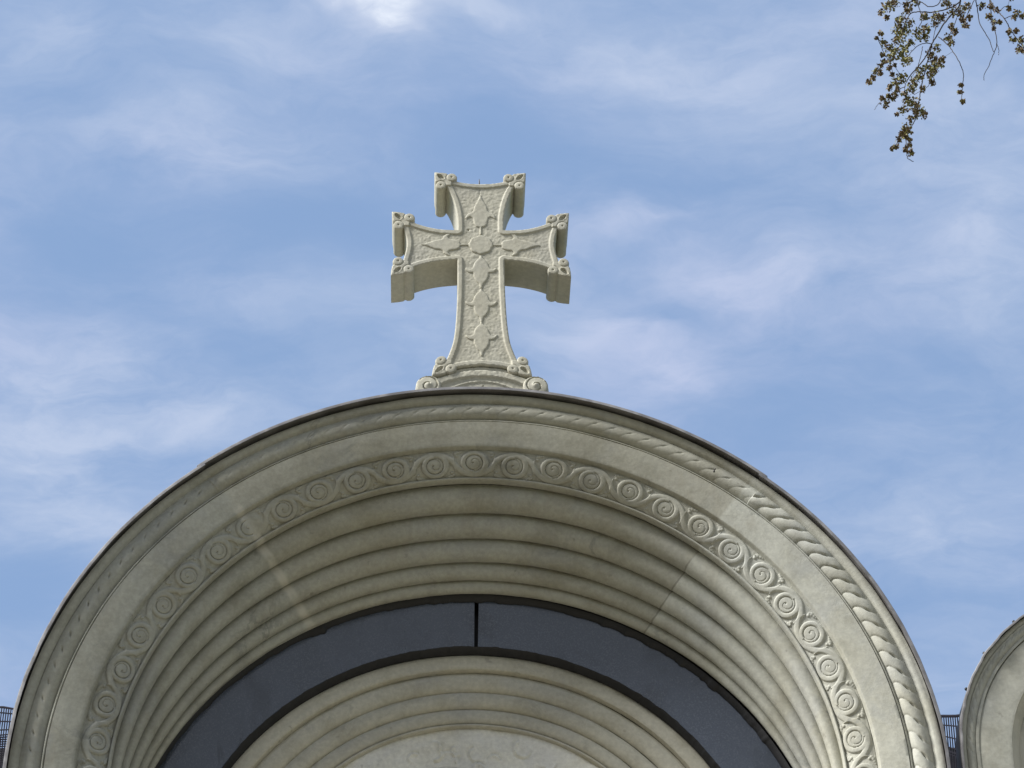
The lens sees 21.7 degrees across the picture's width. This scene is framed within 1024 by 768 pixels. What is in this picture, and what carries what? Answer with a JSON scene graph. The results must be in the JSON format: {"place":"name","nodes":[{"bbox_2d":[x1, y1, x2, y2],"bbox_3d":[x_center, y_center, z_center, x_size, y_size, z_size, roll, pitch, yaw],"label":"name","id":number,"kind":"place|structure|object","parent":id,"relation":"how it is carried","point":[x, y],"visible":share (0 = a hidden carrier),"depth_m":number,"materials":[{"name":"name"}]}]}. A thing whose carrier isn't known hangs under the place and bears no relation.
{"place":"outdoors","nodes":[
{"label":"outdoors","id":0,"kind":"place"},
{"bbox_2d":[0,0,1023,747],"label":"sky","id":1,"kind":"structure","parent":0,"point":[199,198],"materials":[{"name":"blue"}]},
{"label":"pavement","id":2,"kind":"structure","parent":0,"visible":0},
{"bbox_2d":[2,387,950,767],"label":"stone arch monument","id":3,"kind":"object","parent":2,"relation":"on","point":[472,577],"visible":1,"depth_m":8.43,"materials":[{"name":"stone"}]},
{"bbox_2d":[0,706,13,767],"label":"netting","id":4,"kind":"object","parent":3,"relation":"attached to","point":[3,734],"visible":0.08,"depth_m":8.83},
{"bbox_2d":[391,172,570,391],"bbox_3d":[-0.107,-0.281,9.174,0.620,1.068,0.162,0,-37,-2],"label":"stone cross","id":5,"kind":"object","parent":3,"relation":"on","point":[480,256],"visible":0.84,"depth_m":9.22,"materials":[{"name":"stone"}]},
{"bbox_2d":[941,714,958,767],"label":"netting","id":6,"kind":"object","parent":3,"relation":"attached to","point":[954,763],"visible":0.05,"depth_m":8.95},
{"bbox_2d":[865,0,1023,161],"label":"tree","id":7,"kind":"object","parent":2,"relation":"on","point":[904,132],"visible":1,"depth_m":8.88,"materials":[{"name":"green plant"}]},
{"bbox_2d":[956,614,1023,767],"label":"stone arch monument","id":8,"kind":"object","parent":2,"relation":"on","point":[990,730],"visible":1,"depth_m":8.04,"materials":[{"name":"stone"}]}
]}

